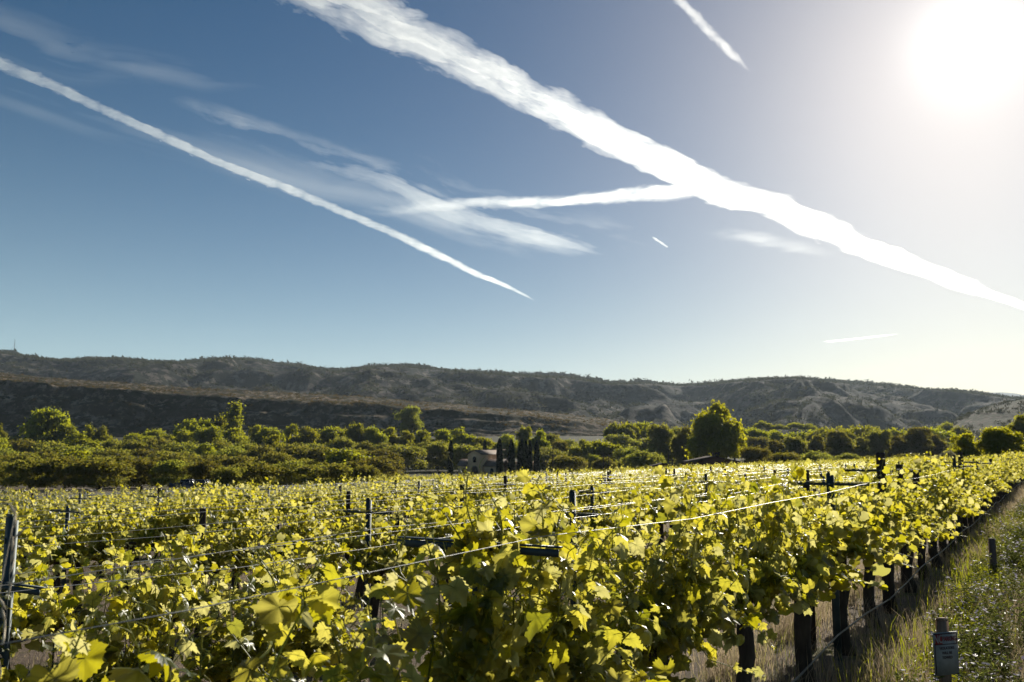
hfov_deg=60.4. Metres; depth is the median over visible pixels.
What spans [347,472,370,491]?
grapevine
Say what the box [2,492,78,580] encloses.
grapevine
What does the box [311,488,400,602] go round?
grapevine
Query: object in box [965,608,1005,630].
weed clump
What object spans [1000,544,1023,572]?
flowering weed
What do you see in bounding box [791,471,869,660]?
trellis post
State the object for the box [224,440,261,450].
thicket shrub
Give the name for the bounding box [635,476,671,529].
grapevine
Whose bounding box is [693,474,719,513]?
trellis post
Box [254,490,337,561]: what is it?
grapevine
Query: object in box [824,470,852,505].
grapevine
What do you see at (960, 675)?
flowering weed
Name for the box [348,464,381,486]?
thicket shrub
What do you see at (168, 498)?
grapevine
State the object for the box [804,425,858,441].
cottonwood tree
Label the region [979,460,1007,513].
grapevine
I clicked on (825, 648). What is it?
drip hose
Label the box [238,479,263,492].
grapevine
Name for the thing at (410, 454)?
thicket shrub
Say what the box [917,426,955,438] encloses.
cottonwood tree
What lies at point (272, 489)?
trellis wire
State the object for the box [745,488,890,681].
grapevine
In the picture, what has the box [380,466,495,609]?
grapevine
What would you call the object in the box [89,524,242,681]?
grapevine
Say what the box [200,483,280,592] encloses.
grapevine
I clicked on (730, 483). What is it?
grapevine
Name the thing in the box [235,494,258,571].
trellis post
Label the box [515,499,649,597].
grapevine
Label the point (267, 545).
trellis wire
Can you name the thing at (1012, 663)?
flowering weed
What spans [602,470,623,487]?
grapevine
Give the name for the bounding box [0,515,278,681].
grapevine
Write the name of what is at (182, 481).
pickup truck
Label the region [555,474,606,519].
grapevine
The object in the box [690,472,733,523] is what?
grapevine
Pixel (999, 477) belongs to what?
grapevine
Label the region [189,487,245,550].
grapevine
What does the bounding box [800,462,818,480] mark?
grapevine
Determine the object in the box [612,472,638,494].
grapevine
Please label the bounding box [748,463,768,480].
grapevine
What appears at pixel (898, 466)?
trellis post
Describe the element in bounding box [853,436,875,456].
cottonwood tree
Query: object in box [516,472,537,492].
grapevine
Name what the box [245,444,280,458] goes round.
thicket shrub
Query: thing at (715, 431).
cottonwood tree
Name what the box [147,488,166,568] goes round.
trellis post
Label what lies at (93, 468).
thicket shrub
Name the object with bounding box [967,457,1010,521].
grapevine
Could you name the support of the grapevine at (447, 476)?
on the ground at (24, 654)
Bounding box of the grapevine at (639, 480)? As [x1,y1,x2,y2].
[629,469,652,513]
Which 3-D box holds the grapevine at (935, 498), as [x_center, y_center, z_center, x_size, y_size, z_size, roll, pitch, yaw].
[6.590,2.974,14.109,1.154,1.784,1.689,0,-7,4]
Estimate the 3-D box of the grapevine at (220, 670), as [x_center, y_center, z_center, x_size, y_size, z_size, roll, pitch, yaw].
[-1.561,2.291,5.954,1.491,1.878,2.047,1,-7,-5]
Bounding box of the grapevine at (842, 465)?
[838,462,856,481]
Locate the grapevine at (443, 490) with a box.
[419,479,469,511]
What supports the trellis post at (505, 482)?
on the ground at (24, 654)
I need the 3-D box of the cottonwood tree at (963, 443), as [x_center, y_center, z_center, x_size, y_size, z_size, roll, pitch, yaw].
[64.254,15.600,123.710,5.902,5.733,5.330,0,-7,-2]
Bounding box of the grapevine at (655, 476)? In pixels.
[645,468,665,484]
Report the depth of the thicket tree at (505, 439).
389.64 m
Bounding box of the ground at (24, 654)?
[0,436,1023,681]
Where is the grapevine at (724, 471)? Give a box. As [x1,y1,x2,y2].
[707,465,733,489]
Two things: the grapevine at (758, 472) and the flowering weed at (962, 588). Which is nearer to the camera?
the flowering weed at (962, 588)
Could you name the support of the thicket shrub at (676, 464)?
on the ground at (24, 654)
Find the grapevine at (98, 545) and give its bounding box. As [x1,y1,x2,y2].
[16,504,141,616]
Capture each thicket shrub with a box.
[0,448,22,453]
[0,451,38,456]
[0,451,62,477]
[0,456,59,489]
[0,460,21,485]
[6,438,43,451]
[20,440,63,453]
[35,454,89,489]
[37,449,60,454]
[49,443,104,456]
[58,457,136,489]
[88,454,136,478]
[90,446,136,456]
[101,438,123,449]
[107,439,155,451]
[117,458,164,486]
[122,456,163,476]
[130,448,157,457]
[143,437,173,450]
[147,448,199,459]
[147,458,195,486]
[157,453,194,476]
[160,440,199,452]
[171,454,212,476]
[182,458,222,480]
[200,454,262,478]
[207,445,247,456]
[210,465,248,486]
[212,439,233,451]
[215,461,288,487]
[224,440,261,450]
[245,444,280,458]
[254,451,296,477]
[271,460,315,485]
[277,458,328,480]
[278,447,301,458]
[282,442,309,450]
[285,445,336,462]
[291,462,356,486]
[308,441,332,448]
[325,436,356,449]
[342,447,367,455]
[344,455,406,479]
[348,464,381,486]
[349,441,375,450]
[362,448,404,473]
[371,442,391,449]
[384,443,433,472]
[417,439,457,470]
[438,443,491,469]
[532,446,569,471]
[580,453,599,470]
[595,444,619,469]
[612,446,642,469]
[665,453,683,469]
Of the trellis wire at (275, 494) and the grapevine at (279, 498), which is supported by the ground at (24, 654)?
the grapevine at (279, 498)
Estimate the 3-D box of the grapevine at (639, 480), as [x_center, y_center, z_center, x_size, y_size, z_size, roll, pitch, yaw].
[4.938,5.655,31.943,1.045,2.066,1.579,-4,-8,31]
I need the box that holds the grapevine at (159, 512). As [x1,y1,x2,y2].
[131,484,194,567]
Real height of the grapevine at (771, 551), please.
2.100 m
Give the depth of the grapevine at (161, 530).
14.67 m
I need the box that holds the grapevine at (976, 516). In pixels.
[967,457,990,528]
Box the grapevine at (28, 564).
[0,530,65,602]
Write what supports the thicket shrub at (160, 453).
on the ground at (24, 654)
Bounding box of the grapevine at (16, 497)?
[0,489,27,511]
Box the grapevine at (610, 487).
[598,473,623,497]
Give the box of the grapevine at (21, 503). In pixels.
[0,498,60,568]
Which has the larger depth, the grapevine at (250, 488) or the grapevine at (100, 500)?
the grapevine at (250, 488)
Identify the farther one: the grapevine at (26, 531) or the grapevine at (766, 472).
the grapevine at (766, 472)
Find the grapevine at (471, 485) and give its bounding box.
[434,475,483,506]
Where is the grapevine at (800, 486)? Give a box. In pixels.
[790,478,813,493]
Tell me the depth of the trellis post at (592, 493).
16.23 m
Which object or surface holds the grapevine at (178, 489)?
on the ground at (24, 654)
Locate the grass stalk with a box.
[0,502,28,681]
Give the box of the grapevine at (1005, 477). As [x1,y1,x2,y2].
[984,451,1012,507]
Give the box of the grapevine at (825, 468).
[815,466,842,487]
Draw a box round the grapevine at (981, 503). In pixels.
[955,467,991,542]
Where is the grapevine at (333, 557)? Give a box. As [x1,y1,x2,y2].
[203,518,352,611]
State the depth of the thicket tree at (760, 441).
405.93 m
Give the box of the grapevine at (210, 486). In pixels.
[141,478,229,554]
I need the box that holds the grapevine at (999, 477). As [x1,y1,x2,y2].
[981,457,1004,507]
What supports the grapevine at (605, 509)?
on the ground at (24, 654)
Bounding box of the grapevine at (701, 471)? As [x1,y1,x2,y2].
[695,466,713,481]
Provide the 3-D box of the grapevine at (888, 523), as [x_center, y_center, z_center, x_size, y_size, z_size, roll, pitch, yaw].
[4.098,2.336,10.006,1.308,2.056,1.734,-4,-8,31]
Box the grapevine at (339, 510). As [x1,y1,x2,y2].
[325,491,384,566]
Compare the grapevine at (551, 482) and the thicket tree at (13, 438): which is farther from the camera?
the thicket tree at (13, 438)
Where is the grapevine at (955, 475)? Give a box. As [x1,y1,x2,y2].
[922,459,979,550]
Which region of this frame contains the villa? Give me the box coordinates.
[456,449,533,476]
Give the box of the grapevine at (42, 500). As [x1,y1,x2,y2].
[27,493,63,518]
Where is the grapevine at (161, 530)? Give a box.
[114,485,222,598]
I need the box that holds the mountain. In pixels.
[989,392,1023,395]
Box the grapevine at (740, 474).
[722,464,741,494]
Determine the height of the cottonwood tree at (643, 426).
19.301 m
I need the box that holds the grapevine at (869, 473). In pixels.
[848,468,876,496]
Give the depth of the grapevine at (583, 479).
27.97 m
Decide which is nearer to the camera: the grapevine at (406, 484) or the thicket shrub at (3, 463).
the grapevine at (406, 484)
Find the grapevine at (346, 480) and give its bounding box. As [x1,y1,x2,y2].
[323,479,350,498]
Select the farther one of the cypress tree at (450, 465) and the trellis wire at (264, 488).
the cypress tree at (450, 465)
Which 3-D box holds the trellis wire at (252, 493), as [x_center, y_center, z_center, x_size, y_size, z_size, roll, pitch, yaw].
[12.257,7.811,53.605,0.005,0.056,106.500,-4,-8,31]
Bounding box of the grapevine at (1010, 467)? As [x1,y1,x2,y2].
[994,454,1015,500]
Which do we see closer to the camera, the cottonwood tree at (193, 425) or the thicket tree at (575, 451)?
the thicket tree at (575, 451)
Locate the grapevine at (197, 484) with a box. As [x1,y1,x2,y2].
[183,482,225,509]
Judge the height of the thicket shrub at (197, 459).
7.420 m
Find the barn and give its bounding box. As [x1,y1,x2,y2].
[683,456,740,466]
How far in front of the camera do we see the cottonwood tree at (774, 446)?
296.55 m
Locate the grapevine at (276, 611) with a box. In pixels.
[25,506,504,681]
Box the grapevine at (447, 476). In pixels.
[435,473,462,490]
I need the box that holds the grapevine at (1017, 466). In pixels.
[1000,458,1019,495]
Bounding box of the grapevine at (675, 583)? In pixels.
[577,465,774,681]
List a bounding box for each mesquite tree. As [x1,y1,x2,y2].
[545,454,589,473]
[591,457,617,471]
[617,449,666,470]
[738,444,772,462]
[769,450,800,463]
[800,450,835,462]
[831,452,860,460]
[860,455,875,459]
[891,453,922,458]
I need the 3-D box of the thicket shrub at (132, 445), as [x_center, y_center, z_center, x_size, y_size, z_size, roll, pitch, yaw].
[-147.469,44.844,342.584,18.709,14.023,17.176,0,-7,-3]
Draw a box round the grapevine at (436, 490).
[411,480,437,494]
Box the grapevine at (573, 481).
[560,472,583,489]
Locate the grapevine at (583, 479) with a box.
[570,475,598,502]
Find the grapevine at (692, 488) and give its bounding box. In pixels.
[658,476,706,557]
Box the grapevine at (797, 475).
[790,464,807,489]
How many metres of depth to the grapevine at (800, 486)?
29.40 m
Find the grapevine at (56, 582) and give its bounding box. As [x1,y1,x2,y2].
[0,498,106,600]
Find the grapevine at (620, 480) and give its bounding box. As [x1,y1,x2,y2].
[612,473,638,488]
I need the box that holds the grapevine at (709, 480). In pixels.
[698,473,721,496]
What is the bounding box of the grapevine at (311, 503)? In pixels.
[284,480,333,520]
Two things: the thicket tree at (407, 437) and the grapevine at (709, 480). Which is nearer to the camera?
the grapevine at (709, 480)
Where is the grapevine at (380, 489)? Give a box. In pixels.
[354,478,389,501]
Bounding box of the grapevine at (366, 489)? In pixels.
[354,478,375,498]
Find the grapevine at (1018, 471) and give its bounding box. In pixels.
[1010,457,1023,489]
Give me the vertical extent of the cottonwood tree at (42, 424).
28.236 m
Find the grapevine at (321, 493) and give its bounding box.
[318,481,385,522]
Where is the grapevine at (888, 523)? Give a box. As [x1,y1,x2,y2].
[809,455,934,628]
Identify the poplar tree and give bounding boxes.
[212,412,227,430]
[221,400,246,437]
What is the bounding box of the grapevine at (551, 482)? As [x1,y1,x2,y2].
[539,467,564,491]
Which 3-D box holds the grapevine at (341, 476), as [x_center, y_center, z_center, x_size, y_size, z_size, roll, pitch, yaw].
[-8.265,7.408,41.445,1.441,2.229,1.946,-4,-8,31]
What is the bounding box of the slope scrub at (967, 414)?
[934,397,1023,453]
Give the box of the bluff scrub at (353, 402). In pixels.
[0,372,624,435]
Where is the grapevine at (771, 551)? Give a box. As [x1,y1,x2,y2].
[677,451,880,681]
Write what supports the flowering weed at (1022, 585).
on the path
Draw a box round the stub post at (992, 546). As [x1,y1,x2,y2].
[988,538,996,581]
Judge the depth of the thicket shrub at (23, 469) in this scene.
145.75 m
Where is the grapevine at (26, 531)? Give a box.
[0,502,32,566]
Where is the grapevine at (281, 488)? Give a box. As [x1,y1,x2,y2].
[259,482,298,529]
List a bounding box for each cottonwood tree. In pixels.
[0,423,7,443]
[17,406,72,443]
[53,422,80,442]
[84,422,94,438]
[91,426,114,440]
[140,427,165,436]
[172,417,220,437]
[393,404,424,432]
[515,425,531,452]
[530,428,550,451]
[551,439,568,454]
[576,438,590,453]
[584,439,623,454]
[602,421,642,440]
[634,421,650,438]
[646,421,674,459]
[669,424,694,464]
[670,426,686,435]
[682,399,747,459]
[742,426,768,438]
[752,420,772,430]
[763,439,784,463]
[766,424,789,431]
[767,429,794,442]
[782,429,813,441]
[782,435,808,460]
[786,422,803,431]
[799,423,817,432]
[803,433,831,461]
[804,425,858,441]
[824,428,859,458]
[848,424,883,436]
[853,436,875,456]
[862,428,893,459]
[886,434,911,457]
[888,427,907,439]
[900,425,935,455]
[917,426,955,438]
[926,434,948,456]
[935,421,953,431]
[943,432,983,457]
[950,425,973,436]
[970,425,1023,457]
[1006,412,1023,453]
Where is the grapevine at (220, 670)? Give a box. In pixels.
[161,533,394,681]
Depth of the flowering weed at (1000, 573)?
12.68 m
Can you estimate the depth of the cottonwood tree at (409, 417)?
514.18 m
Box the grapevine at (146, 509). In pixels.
[111,489,172,559]
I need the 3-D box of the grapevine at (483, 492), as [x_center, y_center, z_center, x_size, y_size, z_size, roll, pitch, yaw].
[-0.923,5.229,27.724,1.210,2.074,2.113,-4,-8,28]
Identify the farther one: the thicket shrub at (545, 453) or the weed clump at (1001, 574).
the thicket shrub at (545, 453)
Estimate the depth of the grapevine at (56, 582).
15.83 m
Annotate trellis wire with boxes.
[0,460,1008,644]
[0,462,856,509]
[0,462,938,548]
[0,464,811,507]
[0,473,875,575]
[1,461,905,523]
[1,465,783,506]
[1,475,872,585]
[2,466,738,501]
[2,474,892,592]
[3,462,905,529]
[3,464,846,517]
[3,466,803,513]
[6,465,750,499]
[11,467,741,503]
[15,465,751,499]
[18,469,688,502]
[19,463,912,538]
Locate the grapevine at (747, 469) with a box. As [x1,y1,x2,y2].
[740,466,756,487]
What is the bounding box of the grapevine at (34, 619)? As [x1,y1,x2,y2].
[0,524,116,679]
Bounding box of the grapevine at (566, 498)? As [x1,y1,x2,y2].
[551,483,583,500]
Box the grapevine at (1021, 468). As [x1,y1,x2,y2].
[1001,448,1023,491]
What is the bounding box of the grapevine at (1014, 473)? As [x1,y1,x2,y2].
[996,456,1023,500]
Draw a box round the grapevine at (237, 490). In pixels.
[211,479,257,511]
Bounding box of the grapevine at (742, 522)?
[682,502,758,559]
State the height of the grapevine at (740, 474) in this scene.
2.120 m
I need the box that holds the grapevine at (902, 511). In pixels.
[845,472,932,610]
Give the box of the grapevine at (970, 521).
[957,459,998,532]
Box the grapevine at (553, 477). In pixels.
[516,467,566,512]
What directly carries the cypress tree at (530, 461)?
on the ground at (24, 654)
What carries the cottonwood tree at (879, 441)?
on the ground at (24, 654)
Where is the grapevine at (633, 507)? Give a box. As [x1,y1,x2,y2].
[607,477,654,533]
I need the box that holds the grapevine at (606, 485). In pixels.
[599,482,620,515]
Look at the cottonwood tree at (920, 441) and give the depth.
301.04 m
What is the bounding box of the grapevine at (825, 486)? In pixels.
[810,479,850,508]
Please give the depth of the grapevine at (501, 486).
29.11 m
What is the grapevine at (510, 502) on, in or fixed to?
on the ground at (24, 654)
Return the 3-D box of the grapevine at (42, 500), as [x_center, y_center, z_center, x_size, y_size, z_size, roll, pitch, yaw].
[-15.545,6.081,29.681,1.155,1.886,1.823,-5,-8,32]
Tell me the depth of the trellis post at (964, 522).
20.43 m
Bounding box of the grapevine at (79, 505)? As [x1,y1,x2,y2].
[69,499,120,533]
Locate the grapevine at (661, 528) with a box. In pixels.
[636,475,687,559]
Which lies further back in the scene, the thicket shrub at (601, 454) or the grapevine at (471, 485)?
the thicket shrub at (601, 454)
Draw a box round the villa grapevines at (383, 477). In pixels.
[249,472,551,485]
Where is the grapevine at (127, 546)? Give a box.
[93,503,172,589]
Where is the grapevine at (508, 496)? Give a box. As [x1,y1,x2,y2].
[484,485,524,508]
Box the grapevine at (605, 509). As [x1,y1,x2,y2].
[571,483,625,536]
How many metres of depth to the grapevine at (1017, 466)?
37.92 m
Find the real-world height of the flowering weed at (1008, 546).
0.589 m
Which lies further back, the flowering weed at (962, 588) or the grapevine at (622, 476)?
the grapevine at (622, 476)
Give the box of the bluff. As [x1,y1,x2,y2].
[0,373,624,436]
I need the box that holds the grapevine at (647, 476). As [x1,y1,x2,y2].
[625,471,655,489]
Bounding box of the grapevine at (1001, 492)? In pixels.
[993,462,1015,504]
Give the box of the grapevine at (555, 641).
[231,453,674,681]
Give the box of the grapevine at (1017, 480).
[1000,451,1023,496]
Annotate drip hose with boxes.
[791,481,1021,681]
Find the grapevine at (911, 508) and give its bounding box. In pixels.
[888,475,966,592]
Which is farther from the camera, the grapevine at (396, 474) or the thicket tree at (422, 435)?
the thicket tree at (422, 435)
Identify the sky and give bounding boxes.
[0,0,1023,394]
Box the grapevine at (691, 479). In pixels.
[675,462,703,497]
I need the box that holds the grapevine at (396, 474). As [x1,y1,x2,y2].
[382,473,400,517]
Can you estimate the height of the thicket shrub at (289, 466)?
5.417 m
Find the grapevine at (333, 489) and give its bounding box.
[322,485,369,510]
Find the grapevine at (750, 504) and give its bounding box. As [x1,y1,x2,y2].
[715,478,788,535]
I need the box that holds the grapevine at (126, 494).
[103,484,148,507]
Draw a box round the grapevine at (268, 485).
[258,480,284,499]
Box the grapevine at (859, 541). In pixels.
[768,464,921,655]
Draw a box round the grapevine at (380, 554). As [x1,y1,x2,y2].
[313,502,432,647]
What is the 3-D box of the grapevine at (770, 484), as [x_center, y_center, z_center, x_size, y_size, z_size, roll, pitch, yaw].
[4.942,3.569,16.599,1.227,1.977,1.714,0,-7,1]
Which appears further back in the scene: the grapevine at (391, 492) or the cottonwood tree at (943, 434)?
the cottonwood tree at (943, 434)
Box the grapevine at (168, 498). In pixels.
[142,483,184,517]
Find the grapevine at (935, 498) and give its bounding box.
[905,472,963,577]
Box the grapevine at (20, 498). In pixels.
[0,488,34,525]
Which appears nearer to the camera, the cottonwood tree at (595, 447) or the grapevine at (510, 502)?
the grapevine at (510, 502)
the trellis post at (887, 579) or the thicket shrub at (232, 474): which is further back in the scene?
the thicket shrub at (232, 474)
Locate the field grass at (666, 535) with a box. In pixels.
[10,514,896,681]
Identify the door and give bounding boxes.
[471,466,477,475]
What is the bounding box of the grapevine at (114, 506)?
[50,478,141,576]
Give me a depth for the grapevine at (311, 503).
25.05 m
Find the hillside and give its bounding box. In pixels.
[953,399,1023,441]
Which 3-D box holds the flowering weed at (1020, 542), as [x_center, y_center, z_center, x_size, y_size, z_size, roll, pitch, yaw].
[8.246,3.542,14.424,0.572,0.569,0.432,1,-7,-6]
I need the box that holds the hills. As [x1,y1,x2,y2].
[0,354,1015,434]
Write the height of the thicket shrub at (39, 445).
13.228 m
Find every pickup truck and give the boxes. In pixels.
[169,479,194,490]
[182,480,215,489]
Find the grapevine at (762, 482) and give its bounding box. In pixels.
[751,472,780,500]
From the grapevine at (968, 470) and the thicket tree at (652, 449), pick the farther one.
the thicket tree at (652, 449)
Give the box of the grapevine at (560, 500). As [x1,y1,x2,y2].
[511,469,587,587]
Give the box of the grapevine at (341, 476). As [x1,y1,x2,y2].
[317,475,346,497]
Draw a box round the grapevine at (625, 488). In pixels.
[612,479,646,508]
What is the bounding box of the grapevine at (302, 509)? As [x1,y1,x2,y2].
[260,498,336,544]
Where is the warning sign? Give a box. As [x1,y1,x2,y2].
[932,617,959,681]
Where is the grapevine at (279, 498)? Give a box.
[248,482,299,514]
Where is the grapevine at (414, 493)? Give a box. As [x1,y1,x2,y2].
[394,487,428,522]
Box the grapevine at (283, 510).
[237,490,298,548]
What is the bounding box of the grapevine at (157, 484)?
[123,482,161,516]
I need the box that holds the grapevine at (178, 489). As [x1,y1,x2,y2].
[165,487,195,508]
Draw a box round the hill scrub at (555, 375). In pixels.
[0,349,1023,432]
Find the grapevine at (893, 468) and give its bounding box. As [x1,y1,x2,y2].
[886,465,905,487]
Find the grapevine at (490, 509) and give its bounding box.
[433,490,505,525]
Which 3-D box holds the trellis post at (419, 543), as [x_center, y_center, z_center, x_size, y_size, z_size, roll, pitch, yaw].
[-0.139,1.724,3.257,0.740,1.978,0.066,-4,-8,31]
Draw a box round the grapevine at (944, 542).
[930,465,986,558]
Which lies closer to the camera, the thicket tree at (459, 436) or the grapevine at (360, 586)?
the grapevine at (360, 586)
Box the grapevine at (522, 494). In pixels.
[492,486,529,522]
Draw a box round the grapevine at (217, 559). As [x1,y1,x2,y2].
[150,512,274,618]
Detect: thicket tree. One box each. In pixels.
[0,435,11,450]
[6,435,22,441]
[57,450,94,476]
[64,431,102,453]
[122,432,143,442]
[140,435,153,442]
[155,433,178,442]
[169,428,194,442]
[185,424,229,444]
[189,442,220,456]
[221,427,249,444]
[248,424,261,445]
[252,425,287,445]
[262,434,287,451]
[282,423,299,443]
[287,426,322,445]
[317,425,347,444]
[320,447,373,467]
[343,422,365,443]
[362,425,389,444]
[380,427,400,445]
[396,430,416,463]
[408,428,437,458]
[433,428,452,442]
[448,426,476,445]
[465,436,494,448]
[494,433,518,460]
[545,433,561,447]
[550,439,578,448]
[567,445,589,467]
[601,433,644,449]
[634,437,649,448]
[635,447,671,468]
[743,436,769,449]
[925,439,952,456]
[943,435,956,449]
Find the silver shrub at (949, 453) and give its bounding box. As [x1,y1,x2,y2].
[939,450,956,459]
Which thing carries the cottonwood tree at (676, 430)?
on the ground at (24, 654)
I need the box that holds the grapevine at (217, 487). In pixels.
[204,476,233,499]
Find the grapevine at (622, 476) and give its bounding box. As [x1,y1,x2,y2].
[617,470,635,481]
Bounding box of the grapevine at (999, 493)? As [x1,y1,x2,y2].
[991,455,1014,505]
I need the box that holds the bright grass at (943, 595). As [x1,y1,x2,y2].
[817,507,1022,681]
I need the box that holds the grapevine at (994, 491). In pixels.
[968,462,1011,520]
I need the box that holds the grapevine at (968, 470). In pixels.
[935,455,993,536]
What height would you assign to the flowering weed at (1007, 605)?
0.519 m
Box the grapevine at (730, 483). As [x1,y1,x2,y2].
[714,473,739,511]
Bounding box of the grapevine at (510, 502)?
[482,483,548,596]
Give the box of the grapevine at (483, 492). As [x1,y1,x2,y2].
[465,473,497,511]
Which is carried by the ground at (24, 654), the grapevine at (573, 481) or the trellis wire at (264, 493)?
the grapevine at (573, 481)
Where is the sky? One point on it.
(675, 191)
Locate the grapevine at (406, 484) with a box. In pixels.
[390,476,417,516]
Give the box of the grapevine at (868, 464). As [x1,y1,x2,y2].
[862,459,875,474]
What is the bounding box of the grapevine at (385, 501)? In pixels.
[360,480,398,516]
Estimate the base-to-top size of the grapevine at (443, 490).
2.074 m
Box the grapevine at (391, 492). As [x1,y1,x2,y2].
[382,478,416,528]
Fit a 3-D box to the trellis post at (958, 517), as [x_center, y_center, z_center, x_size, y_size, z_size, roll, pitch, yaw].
[9.666,3.590,19.122,0.740,2.221,0.081,-4,-8,31]
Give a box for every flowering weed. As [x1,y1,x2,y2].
[886,662,945,681]
[920,629,997,680]
[922,606,978,634]
[928,622,1002,670]
[928,625,969,638]
[928,662,1000,681]
[930,607,976,632]
[934,628,988,671]
[935,567,987,606]
[938,598,971,622]
[948,581,980,616]
[949,624,990,655]
[953,588,994,623]
[957,569,994,606]
[957,624,1002,674]
[958,621,1003,660]
[958,637,989,673]
[959,640,1023,681]
[959,653,1023,681]
[959,659,977,680]
[961,606,992,641]
[966,608,1018,651]
[967,553,1005,586]
[969,584,1023,624]
[970,595,1023,658]
[972,612,1011,634]
[974,518,1011,541]
[974,597,999,620]
[977,653,1017,681]
[977,668,1018,681]
[980,582,1019,610]
[981,541,1002,554]
[981,563,1008,576]
[982,535,1005,546]
[982,641,1022,670]
[984,575,1020,596]
[986,623,1023,669]
[986,650,1021,681]
[987,557,1008,570]
[989,566,1021,587]
[989,576,1023,609]
[990,505,1018,522]
[990,614,1023,645]
[991,536,1023,568]
[992,572,1023,587]
[992,592,1023,639]
[995,534,1016,544]
[996,527,1023,545]
[996,541,1023,572]
[997,539,1023,564]
[997,557,1018,568]
[999,548,1023,573]
[999,565,1016,579]
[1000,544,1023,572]
[1001,539,1023,571]
[1002,537,1021,550]
[1002,564,1023,579]
[1003,522,1016,538]
[1003,572,1023,603]
[1006,521,1023,537]
[1010,522,1023,538]
[1012,505,1023,519]
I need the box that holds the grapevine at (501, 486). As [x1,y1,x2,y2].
[491,474,525,497]
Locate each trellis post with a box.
[0,514,45,672]
[50,506,79,603]
[69,492,85,518]
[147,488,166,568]
[194,508,205,636]
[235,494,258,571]
[259,487,275,496]
[338,485,341,503]
[343,498,390,641]
[345,491,350,563]
[390,480,402,524]
[397,536,562,596]
[408,481,428,506]
[445,484,475,525]
[493,476,515,507]
[565,490,600,605]
[575,486,609,536]
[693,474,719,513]
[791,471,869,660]
[803,470,816,650]
[843,452,920,613]
[895,464,904,588]
[913,472,924,580]
[937,455,972,543]
[943,452,978,537]
[971,463,990,523]
[989,459,994,508]
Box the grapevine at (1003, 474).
[993,464,1008,507]
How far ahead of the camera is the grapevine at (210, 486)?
18.64 m
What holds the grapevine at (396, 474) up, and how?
on the ground at (24, 654)
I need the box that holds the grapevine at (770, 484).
[754,479,793,535]
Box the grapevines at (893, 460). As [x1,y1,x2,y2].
[0,450,1023,507]
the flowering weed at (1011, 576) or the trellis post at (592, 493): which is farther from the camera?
the trellis post at (592, 493)
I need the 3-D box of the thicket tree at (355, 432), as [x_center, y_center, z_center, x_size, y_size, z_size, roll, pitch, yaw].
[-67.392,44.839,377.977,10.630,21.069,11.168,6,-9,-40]
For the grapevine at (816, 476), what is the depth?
42.50 m
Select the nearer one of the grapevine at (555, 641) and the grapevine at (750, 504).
the grapevine at (555, 641)
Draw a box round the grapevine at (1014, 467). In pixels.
[1003,454,1019,491]
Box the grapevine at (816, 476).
[809,465,820,491]
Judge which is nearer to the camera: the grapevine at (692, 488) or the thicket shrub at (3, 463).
the grapevine at (692, 488)
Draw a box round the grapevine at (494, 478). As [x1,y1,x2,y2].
[472,474,495,489]
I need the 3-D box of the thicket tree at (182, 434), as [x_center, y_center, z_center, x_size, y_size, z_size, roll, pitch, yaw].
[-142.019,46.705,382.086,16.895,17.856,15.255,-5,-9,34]
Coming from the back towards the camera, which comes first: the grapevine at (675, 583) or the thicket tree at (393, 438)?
the thicket tree at (393, 438)
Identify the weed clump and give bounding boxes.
[906,635,969,679]
[907,647,977,681]
[939,589,1008,617]
[949,609,997,650]
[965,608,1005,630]
[979,568,1014,591]
[990,567,1016,580]
[1004,526,1023,543]
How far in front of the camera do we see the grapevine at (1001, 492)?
33.62 m
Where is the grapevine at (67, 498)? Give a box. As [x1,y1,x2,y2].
[48,493,92,522]
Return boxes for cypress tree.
[447,440,453,474]
[482,440,486,449]
[496,438,502,474]
[508,439,515,474]
[517,441,519,470]
[519,439,524,470]
[524,440,527,469]
[527,439,532,473]
[533,440,539,471]
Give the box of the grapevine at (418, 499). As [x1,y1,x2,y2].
[391,487,440,548]
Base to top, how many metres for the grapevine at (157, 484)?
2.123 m
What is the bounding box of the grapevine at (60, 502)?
[30,493,82,517]
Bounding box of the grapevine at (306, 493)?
[283,475,329,506]
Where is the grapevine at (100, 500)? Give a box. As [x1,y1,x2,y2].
[81,494,131,533]
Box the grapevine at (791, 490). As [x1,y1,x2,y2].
[760,480,822,513]
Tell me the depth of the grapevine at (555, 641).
3.27 m
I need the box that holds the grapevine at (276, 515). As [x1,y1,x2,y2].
[205,470,283,571]
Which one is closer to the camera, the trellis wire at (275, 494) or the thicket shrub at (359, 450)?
the trellis wire at (275, 494)
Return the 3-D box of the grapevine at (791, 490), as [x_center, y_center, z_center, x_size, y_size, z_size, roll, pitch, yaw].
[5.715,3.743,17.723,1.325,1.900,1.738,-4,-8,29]
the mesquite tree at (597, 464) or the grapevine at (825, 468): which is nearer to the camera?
the grapevine at (825, 468)
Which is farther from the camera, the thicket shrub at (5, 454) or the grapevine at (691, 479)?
the thicket shrub at (5, 454)
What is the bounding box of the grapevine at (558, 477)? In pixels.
[548,468,569,488]
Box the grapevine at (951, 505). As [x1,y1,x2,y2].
[906,451,984,567]
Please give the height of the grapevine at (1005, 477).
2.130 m
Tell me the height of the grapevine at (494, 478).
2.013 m
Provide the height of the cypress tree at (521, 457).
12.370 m
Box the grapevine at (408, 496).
[395,477,452,511]
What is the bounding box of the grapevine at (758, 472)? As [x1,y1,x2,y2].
[751,464,768,486]

